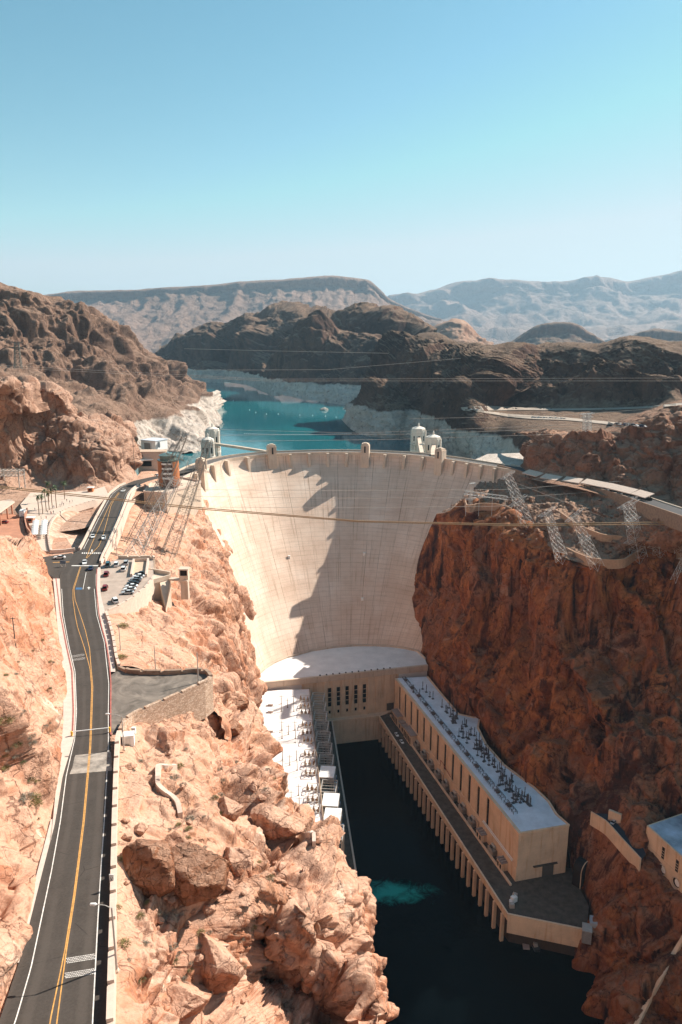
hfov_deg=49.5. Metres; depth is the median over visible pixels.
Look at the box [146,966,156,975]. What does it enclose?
stone
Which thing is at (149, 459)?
restaurant building
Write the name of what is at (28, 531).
ramp wall
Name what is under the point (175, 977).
stone
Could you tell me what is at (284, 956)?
stone
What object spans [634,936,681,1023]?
slope wall
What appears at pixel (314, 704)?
transformer cage
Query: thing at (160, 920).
stone
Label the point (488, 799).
window
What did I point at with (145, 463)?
window
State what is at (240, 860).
boulder
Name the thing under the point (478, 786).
window
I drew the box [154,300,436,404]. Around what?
hill
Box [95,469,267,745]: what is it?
canyon wall
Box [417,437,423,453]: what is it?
footbridge
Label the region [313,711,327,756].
transformer cage
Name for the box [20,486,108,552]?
plaza
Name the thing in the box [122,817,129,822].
stone
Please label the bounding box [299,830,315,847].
slope wall
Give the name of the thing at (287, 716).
powerhouse wing
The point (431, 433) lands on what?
power line
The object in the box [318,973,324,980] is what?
stone
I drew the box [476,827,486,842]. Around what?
annex
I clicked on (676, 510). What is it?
road
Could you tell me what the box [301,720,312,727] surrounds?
switch rack
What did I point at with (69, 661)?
kerb
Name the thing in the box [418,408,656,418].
power line
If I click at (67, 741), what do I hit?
pavement
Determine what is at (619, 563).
retaining wall
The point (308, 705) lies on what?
switch rack
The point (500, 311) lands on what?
mountain range
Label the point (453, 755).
window
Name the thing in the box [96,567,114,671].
pavement
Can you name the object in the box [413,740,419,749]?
transformer
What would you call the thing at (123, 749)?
street lamp
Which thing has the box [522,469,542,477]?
canopy
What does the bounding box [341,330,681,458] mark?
hill
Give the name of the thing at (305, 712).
switch rack
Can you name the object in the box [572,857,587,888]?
tunnel
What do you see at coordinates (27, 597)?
roadside slope
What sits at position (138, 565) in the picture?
pit wall
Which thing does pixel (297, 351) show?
power line
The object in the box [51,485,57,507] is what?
palm tree
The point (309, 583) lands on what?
dam
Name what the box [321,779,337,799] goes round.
transformer cage
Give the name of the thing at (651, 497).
parapet wall
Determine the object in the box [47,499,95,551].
plaza wall
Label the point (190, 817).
shrub
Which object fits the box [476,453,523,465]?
roof
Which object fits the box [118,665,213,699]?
parapet wall
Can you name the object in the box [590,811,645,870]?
access shelf
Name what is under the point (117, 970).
street lamp
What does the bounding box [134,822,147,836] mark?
stone
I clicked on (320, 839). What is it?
stone
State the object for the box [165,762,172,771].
stone
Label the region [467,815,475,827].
transformer
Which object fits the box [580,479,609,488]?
canopy
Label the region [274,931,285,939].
stone
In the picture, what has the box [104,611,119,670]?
parapet wall
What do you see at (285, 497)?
power line
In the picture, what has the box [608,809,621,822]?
portal
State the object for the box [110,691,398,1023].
rocky slope
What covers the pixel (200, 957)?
stone
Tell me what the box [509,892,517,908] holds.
service rig
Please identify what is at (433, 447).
footbridge
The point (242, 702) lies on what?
boulder
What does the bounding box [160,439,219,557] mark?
pylon
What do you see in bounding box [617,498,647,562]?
pylon
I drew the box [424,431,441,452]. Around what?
intake tower
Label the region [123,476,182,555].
pylon
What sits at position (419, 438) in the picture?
power line
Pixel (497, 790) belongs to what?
bus rack
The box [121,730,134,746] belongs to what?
cabinet
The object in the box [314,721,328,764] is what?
transformer cage
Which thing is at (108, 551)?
viaduct wall
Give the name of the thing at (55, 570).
side road
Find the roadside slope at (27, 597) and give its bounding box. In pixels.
[0,532,75,1016]
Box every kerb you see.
[56,578,73,730]
[96,572,111,736]
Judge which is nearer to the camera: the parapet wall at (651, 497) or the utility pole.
the utility pole
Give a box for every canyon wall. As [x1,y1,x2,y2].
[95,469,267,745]
[412,497,681,1023]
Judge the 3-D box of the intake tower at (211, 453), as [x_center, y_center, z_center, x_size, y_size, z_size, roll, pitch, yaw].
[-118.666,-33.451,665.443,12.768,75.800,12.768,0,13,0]
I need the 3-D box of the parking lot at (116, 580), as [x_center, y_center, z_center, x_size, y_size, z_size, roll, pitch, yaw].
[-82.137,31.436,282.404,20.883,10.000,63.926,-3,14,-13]
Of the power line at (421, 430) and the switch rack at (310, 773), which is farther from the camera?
the power line at (421, 430)
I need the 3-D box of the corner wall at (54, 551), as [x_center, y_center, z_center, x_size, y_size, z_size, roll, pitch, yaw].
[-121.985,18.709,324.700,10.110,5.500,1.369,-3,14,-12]
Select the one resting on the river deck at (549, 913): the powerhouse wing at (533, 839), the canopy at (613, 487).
the powerhouse wing at (533, 839)
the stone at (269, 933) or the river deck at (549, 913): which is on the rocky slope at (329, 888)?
the stone at (269, 933)
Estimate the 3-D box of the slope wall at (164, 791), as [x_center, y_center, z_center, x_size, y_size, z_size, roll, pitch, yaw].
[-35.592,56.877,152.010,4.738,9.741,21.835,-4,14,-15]
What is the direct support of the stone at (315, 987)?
on the rocky slope at (329, 888)
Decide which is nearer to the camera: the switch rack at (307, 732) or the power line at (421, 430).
the switch rack at (307, 732)
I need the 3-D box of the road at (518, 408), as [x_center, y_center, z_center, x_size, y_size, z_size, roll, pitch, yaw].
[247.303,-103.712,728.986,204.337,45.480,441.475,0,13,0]
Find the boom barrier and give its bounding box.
[70,727,110,735]
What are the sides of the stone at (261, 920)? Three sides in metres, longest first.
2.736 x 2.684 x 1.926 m
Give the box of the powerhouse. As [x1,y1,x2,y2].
[259,644,427,718]
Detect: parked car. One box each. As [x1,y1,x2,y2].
[53,555,65,558]
[102,584,107,590]
[103,571,108,576]
[105,561,110,567]
[111,597,118,603]
[121,589,134,594]
[123,586,135,590]
[125,583,137,587]
[126,580,139,584]
[128,578,141,581]
[132,573,144,576]
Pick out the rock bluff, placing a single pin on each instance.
(648, 458)
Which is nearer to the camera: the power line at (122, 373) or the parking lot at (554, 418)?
the power line at (122, 373)
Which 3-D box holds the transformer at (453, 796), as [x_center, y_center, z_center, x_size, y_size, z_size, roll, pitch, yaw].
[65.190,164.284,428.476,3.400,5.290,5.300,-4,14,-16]
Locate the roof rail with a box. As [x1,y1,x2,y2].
[309,688,323,819]
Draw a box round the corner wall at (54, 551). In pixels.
[50,548,74,553]
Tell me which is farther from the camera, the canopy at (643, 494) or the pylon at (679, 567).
the canopy at (643, 494)
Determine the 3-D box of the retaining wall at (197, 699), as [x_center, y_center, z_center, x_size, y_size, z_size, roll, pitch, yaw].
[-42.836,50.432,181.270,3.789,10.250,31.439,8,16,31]
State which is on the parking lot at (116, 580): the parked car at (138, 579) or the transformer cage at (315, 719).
the parked car at (138, 579)
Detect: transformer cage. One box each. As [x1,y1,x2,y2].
[311,692,324,735]
[312,701,326,746]
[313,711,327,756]
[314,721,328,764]
[315,731,330,779]
[317,742,331,791]
[318,754,333,794]
[319,766,335,814]
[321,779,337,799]
[322,793,339,812]
[324,807,341,847]
[340,824,343,851]
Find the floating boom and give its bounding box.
[244,433,347,434]
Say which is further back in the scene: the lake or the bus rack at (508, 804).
the lake
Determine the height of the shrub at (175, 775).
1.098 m
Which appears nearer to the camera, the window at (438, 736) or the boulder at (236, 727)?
the boulder at (236, 727)
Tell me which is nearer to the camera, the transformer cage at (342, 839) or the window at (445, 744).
the transformer cage at (342, 839)
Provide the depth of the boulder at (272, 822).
160.56 m
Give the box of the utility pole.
[10,617,15,645]
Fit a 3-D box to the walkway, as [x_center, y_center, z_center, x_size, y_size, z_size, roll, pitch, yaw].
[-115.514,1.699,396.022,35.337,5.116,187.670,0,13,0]
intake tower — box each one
[201,433,215,458]
[205,423,220,456]
[410,423,425,451]
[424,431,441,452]
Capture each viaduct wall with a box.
[78,482,125,549]
[99,484,139,566]
[104,490,134,563]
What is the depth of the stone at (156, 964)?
104.38 m
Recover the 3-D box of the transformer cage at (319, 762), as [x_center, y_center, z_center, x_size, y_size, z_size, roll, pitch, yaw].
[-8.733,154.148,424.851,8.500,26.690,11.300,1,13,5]
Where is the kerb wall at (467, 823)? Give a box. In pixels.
[390,714,511,885]
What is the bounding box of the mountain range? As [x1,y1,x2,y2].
[387,270,681,344]
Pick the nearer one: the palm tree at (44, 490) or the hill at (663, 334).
the palm tree at (44, 490)
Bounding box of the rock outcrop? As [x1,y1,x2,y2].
[0,375,142,533]
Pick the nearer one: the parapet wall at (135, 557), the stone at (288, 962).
the stone at (288, 962)
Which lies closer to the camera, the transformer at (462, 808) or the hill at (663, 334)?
the transformer at (462, 808)
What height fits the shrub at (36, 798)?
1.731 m
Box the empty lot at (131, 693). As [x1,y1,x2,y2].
[111,670,206,732]
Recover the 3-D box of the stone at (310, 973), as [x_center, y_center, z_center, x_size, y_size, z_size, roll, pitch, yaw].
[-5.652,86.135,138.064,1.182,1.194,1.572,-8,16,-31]
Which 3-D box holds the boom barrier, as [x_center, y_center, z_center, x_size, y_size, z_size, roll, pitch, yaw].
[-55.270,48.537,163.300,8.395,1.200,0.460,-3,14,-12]
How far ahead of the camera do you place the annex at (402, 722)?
504.04 m
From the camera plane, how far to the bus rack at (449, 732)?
447.30 m
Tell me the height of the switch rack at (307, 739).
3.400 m
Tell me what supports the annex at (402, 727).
on the river deck at (549, 913)
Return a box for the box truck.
[19,509,25,516]
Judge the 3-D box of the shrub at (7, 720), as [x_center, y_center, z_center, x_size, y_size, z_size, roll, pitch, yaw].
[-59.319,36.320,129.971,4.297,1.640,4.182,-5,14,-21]
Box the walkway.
[101,485,140,562]
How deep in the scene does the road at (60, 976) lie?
121.39 m
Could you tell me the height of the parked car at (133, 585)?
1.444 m
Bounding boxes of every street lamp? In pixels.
[89,903,119,973]
[105,713,125,750]
[107,622,121,650]
[197,655,199,682]
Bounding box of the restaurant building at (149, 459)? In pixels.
[138,449,166,472]
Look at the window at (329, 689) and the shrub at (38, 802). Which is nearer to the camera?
the shrub at (38, 802)
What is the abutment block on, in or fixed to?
on the canyon wall at (205, 622)
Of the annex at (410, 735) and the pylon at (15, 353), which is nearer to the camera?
the annex at (410, 735)
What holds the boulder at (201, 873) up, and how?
on the rocky slope at (329, 888)
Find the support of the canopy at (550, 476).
on the rock bluff
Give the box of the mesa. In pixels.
[45,275,444,352]
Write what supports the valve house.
on the canyon wall at (561, 682)
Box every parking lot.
[100,559,153,610]
[462,409,643,427]
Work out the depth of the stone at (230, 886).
130.47 m
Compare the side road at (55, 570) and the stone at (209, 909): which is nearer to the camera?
the stone at (209, 909)
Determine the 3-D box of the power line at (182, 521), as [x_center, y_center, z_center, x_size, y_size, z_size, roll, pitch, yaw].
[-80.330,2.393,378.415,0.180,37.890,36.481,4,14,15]
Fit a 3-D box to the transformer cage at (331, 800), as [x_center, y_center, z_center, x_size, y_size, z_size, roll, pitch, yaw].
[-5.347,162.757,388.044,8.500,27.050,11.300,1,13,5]
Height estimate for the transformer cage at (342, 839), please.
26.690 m
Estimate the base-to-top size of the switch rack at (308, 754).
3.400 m
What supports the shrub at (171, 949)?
on the rocky slope at (329, 888)
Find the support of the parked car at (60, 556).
on the side road at (55, 570)
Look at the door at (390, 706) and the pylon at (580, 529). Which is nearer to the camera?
the pylon at (580, 529)
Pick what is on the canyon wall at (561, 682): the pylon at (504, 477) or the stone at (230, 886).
the pylon at (504, 477)
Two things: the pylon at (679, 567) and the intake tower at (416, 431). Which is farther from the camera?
the intake tower at (416, 431)
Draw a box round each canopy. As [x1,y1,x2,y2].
[0,499,14,524]
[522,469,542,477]
[540,474,562,479]
[562,476,582,483]
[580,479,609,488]
[603,483,623,492]
[616,486,638,495]
[631,490,653,500]
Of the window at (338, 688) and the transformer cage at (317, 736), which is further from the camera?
the window at (338, 688)
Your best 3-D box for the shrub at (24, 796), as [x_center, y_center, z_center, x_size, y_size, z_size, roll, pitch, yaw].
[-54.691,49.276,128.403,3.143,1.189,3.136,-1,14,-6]
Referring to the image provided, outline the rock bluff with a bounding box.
[514,400,681,506]
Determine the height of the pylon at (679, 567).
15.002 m
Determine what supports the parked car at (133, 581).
on the parking lot at (116, 580)
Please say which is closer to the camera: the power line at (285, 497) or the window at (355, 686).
the power line at (285, 497)
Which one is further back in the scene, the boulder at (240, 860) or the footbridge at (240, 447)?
the footbridge at (240, 447)
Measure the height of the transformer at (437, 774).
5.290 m
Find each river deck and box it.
[316,711,391,743]
[321,721,357,876]
[379,713,588,955]
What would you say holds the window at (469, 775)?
in the powerhouse wing at (533, 839)
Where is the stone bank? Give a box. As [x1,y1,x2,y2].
[49,511,89,551]
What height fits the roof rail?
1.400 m
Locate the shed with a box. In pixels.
[581,915,597,944]
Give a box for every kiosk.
[26,516,34,522]
[87,487,93,491]
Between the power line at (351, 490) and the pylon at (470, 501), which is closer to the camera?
the power line at (351, 490)
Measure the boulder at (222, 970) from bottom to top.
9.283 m
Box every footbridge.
[215,443,265,451]
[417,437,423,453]
[431,445,435,455]
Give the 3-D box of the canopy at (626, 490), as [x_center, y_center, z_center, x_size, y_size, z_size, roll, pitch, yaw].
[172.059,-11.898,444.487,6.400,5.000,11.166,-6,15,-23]
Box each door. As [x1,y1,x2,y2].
[387,702,393,709]
[533,862,557,876]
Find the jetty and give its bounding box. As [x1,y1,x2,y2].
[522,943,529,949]
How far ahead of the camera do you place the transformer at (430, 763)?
458.81 m
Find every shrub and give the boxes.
[0,716,15,725]
[20,791,34,801]
[28,792,43,806]
[34,800,43,808]
[117,622,128,628]
[118,937,130,947]
[169,942,177,950]
[170,774,178,780]
[185,814,195,819]
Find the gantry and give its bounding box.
[0,469,25,490]
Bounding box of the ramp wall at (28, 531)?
[24,507,35,537]
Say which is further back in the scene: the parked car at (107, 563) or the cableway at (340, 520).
the cableway at (340, 520)
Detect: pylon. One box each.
[11,342,22,368]
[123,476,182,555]
[124,434,194,551]
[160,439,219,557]
[466,482,475,504]
[502,471,533,527]
[538,506,567,564]
[564,508,604,570]
[580,413,593,431]
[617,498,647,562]
[670,557,681,583]
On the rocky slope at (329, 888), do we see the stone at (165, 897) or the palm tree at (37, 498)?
the stone at (165, 897)
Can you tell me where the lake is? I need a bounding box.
[135,382,448,475]
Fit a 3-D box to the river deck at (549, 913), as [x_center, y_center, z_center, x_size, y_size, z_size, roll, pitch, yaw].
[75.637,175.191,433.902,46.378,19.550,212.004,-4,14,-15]
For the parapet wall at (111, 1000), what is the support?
on the road at (60, 976)
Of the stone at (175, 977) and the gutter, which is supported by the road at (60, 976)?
the gutter
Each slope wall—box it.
[155,763,182,818]
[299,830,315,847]
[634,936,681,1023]
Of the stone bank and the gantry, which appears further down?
the stone bank
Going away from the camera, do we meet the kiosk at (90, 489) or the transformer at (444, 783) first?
the transformer at (444, 783)
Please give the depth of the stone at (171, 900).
121.70 m
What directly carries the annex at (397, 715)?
on the river deck at (549, 913)
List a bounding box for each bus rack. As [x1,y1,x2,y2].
[422,701,431,709]
[445,728,455,738]
[454,739,464,749]
[463,750,473,761]
[472,761,483,772]
[482,773,494,786]
[492,786,505,799]
[504,799,517,814]
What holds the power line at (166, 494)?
hanging from the pylon at (176, 461)
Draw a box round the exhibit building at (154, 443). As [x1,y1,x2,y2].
[141,437,167,448]
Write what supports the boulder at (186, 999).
on the rocky slope at (329, 888)
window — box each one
[141,461,151,465]
[328,688,330,706]
[337,687,339,705]
[346,686,348,703]
[354,685,356,703]
[363,684,365,701]
[437,736,438,759]
[444,744,445,768]
[452,755,453,779]
[460,765,461,790]
[468,775,470,802]
[477,786,479,814]
[486,799,488,825]
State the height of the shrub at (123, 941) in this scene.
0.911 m
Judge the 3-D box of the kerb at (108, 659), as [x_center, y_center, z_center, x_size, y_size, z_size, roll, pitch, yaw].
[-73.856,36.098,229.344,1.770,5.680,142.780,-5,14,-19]
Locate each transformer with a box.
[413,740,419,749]
[420,749,426,759]
[427,758,433,769]
[434,768,441,779]
[441,778,448,790]
[449,790,457,801]
[458,802,466,814]
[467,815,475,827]
[487,842,496,856]
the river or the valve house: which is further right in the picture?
the valve house
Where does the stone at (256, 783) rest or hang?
on the rocky slope at (329, 888)
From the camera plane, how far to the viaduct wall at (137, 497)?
387.54 m
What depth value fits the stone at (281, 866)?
149.01 m
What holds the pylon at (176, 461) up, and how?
on the canyon wall at (205, 622)
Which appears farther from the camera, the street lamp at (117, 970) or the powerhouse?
the powerhouse
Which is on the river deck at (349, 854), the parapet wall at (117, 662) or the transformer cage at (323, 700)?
the transformer cage at (323, 700)
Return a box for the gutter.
[17,819,55,962]
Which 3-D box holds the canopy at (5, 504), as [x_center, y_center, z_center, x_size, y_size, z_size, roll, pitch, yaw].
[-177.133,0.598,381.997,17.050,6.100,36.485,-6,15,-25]
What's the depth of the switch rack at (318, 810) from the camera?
373.40 m
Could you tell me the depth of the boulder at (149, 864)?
119.86 m
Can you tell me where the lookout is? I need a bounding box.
[149,567,189,611]
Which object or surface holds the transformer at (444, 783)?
on the river deck at (549, 913)
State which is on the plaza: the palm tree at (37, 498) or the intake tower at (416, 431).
the palm tree at (37, 498)
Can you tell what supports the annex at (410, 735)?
on the river deck at (549, 913)
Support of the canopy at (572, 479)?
on the road at (676, 510)
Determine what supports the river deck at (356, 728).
in the river
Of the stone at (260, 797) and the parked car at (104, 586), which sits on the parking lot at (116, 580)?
the parked car at (104, 586)
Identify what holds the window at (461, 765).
in the powerhouse wing at (533, 839)
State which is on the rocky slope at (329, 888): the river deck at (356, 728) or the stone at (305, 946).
the stone at (305, 946)
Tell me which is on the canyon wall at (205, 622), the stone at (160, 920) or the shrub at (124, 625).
the shrub at (124, 625)
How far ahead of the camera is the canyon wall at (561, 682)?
401.76 m
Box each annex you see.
[391,708,402,725]
[398,720,405,728]
[401,723,407,732]
[403,725,416,745]
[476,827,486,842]
[496,855,507,871]
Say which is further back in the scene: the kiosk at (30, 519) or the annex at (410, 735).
the annex at (410, 735)
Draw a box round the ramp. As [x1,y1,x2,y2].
[0,513,26,537]
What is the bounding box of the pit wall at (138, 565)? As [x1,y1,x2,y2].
[130,558,148,576]
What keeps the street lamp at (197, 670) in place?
on the empty lot at (131, 693)
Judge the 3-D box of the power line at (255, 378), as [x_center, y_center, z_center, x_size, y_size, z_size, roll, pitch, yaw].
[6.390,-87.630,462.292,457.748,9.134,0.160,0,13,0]
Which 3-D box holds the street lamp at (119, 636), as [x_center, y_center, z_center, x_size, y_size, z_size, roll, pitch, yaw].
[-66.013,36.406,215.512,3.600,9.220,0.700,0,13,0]
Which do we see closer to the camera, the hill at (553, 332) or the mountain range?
the hill at (553, 332)
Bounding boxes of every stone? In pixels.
[121,832,131,841]
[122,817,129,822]
[125,762,136,769]
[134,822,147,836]
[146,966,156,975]
[151,959,159,969]
[157,916,163,924]
[161,895,168,900]
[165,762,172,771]
[166,896,176,904]
[171,975,180,981]
[184,920,191,926]
[194,953,204,961]
[203,903,215,915]
[225,878,235,892]
[240,998,245,1003]
[249,784,256,791]
[251,780,260,787]
[256,794,266,800]
[256,917,268,923]
[265,928,276,939]
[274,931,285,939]
[276,861,286,871]
[281,953,287,959]
[282,957,294,968]
[300,942,309,950]
[307,970,314,975]
[312,983,319,992]
[316,836,324,843]
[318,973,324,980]
[322,929,333,938]
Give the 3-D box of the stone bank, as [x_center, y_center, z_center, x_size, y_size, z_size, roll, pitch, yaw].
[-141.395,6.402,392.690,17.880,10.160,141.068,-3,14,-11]
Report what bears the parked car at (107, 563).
on the parking lot at (116, 580)
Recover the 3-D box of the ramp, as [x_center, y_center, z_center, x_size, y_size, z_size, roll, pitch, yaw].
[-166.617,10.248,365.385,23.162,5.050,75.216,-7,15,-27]
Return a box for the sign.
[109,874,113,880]
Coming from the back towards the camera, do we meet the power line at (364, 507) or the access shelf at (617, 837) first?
the power line at (364, 507)
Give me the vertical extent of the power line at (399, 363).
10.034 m
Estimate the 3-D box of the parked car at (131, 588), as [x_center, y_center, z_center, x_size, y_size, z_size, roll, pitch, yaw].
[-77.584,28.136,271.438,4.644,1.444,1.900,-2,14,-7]
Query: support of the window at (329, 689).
in the powerhouse
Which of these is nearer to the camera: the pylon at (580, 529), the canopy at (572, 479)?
the pylon at (580, 529)
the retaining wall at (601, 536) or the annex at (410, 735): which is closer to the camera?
the retaining wall at (601, 536)
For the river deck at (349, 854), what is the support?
in the river
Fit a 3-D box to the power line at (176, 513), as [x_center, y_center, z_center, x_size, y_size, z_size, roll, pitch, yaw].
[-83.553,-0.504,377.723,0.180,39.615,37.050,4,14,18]
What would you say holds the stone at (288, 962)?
on the rocky slope at (329, 888)
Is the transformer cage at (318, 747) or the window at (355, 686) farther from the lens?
the window at (355, 686)
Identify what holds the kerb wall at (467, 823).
on the river deck at (549, 913)
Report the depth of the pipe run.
379.41 m
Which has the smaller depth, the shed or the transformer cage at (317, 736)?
the shed
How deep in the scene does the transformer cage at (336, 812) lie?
374.30 m
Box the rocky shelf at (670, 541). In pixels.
[442,464,681,562]
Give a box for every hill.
[0,282,225,453]
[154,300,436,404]
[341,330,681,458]
[433,318,493,344]
[510,322,604,344]
[632,328,681,340]
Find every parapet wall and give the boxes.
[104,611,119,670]
[106,730,121,1023]
[107,575,154,614]
[118,555,155,568]
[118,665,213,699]
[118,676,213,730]
[497,465,681,531]
[511,464,681,508]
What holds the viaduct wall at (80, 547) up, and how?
on the canyon wall at (205, 622)
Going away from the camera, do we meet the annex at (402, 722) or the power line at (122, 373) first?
the power line at (122, 373)
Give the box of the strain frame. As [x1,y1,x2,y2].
[464,490,507,515]
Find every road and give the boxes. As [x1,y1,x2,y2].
[0,468,194,1023]
[43,553,73,578]
[461,403,681,409]
[504,465,681,514]
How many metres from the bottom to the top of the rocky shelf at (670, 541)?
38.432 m
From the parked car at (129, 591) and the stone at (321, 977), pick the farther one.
the parked car at (129, 591)
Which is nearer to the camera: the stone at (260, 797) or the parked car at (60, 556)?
the stone at (260, 797)
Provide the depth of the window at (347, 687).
519.45 m
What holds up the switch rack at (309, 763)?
on the powerhouse wing at (287, 716)
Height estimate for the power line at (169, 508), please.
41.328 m
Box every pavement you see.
[51,579,75,836]
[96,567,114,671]
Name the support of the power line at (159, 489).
hanging from the pylon at (176, 461)
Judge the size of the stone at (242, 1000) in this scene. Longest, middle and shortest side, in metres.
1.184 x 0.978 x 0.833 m
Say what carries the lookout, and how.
on the canyon wall at (205, 622)
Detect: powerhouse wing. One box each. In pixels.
[259,689,323,821]
[394,676,569,881]
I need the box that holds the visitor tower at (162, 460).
[157,452,179,488]
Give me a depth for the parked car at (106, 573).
286.44 m
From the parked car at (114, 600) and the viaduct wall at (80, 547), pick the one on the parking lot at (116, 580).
the parked car at (114, 600)
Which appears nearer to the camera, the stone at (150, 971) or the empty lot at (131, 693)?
the stone at (150, 971)
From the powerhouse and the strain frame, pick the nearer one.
the strain frame
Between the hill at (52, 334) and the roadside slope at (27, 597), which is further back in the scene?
the hill at (52, 334)
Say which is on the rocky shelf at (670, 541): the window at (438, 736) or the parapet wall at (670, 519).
the parapet wall at (670, 519)
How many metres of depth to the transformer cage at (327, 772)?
409.49 m
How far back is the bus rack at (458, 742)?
435.51 m
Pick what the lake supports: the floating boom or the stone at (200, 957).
the floating boom
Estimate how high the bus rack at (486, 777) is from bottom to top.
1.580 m
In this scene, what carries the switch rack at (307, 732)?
on the powerhouse wing at (287, 716)
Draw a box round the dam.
[179,442,518,671]
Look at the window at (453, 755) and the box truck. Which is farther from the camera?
the window at (453, 755)
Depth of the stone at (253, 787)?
170.41 m
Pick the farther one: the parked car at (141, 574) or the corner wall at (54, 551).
the corner wall at (54, 551)
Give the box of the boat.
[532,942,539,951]
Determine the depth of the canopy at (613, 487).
457.44 m
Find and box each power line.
[0,365,537,378]
[0,367,259,380]
[134,448,178,544]
[142,454,183,549]
[151,461,188,553]
[160,467,193,556]
[169,474,198,560]
[170,481,617,490]
[186,492,587,497]
[212,349,357,352]
[216,422,627,432]
[266,502,560,507]
[285,432,613,440]
[316,426,622,434]
[328,358,460,369]
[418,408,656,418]
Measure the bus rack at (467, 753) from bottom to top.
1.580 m
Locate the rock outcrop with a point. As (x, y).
(48, 432)
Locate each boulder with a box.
[122,839,175,897]
[166,980,211,1020]
[172,842,231,905]
[199,932,244,994]
[218,796,243,821]
[223,847,254,877]
[229,718,243,736]
[232,696,248,710]
[250,803,306,839]
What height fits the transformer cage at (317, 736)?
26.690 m
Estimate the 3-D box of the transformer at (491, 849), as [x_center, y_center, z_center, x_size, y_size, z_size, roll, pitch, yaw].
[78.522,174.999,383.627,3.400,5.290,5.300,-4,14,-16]
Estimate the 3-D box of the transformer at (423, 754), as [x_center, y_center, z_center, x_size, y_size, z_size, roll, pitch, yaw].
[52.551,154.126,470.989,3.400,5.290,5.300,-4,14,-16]
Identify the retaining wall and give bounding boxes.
[464,499,681,568]
[561,513,622,541]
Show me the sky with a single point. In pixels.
(399, 146)
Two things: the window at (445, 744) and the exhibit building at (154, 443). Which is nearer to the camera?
the window at (445, 744)
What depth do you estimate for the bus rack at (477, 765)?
412.42 m
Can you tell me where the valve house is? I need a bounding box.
[646,813,681,892]
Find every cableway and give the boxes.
[0,487,663,525]
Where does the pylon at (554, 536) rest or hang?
on the canyon wall at (561, 682)
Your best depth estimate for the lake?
1281.80 m
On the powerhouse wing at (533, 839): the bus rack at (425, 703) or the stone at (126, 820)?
the bus rack at (425, 703)
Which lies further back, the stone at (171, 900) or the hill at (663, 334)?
the hill at (663, 334)
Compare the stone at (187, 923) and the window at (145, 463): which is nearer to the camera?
the stone at (187, 923)
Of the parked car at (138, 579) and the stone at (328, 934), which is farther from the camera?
the parked car at (138, 579)
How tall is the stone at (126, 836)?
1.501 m
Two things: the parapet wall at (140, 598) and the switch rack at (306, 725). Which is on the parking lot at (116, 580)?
the parapet wall at (140, 598)
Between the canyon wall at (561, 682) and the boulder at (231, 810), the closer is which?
the boulder at (231, 810)
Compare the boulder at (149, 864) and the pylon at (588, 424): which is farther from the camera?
the pylon at (588, 424)
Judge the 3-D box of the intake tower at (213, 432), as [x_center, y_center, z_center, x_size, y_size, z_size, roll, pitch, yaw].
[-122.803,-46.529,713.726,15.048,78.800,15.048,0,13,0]
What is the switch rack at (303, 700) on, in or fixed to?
on the powerhouse wing at (287, 716)
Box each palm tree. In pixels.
[35,494,40,515]
[40,494,44,513]
[41,488,46,511]
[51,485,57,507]
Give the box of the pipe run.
[482,820,512,860]
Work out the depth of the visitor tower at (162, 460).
490.37 m
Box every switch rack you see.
[299,695,309,702]
[299,701,310,708]
[300,708,310,717]
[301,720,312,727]
[301,728,312,737]
[302,735,313,745]
[303,749,315,759]
[304,758,315,768]
[304,767,316,778]
[305,783,318,793]
[306,793,319,803]
[309,803,320,816]
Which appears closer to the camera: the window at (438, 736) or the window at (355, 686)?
the window at (438, 736)
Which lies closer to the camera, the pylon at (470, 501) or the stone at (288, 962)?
the stone at (288, 962)
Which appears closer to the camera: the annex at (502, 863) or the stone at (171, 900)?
the stone at (171, 900)
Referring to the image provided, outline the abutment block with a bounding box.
[143,477,201,515]
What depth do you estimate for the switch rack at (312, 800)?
382.00 m
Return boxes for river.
[336,736,604,1023]

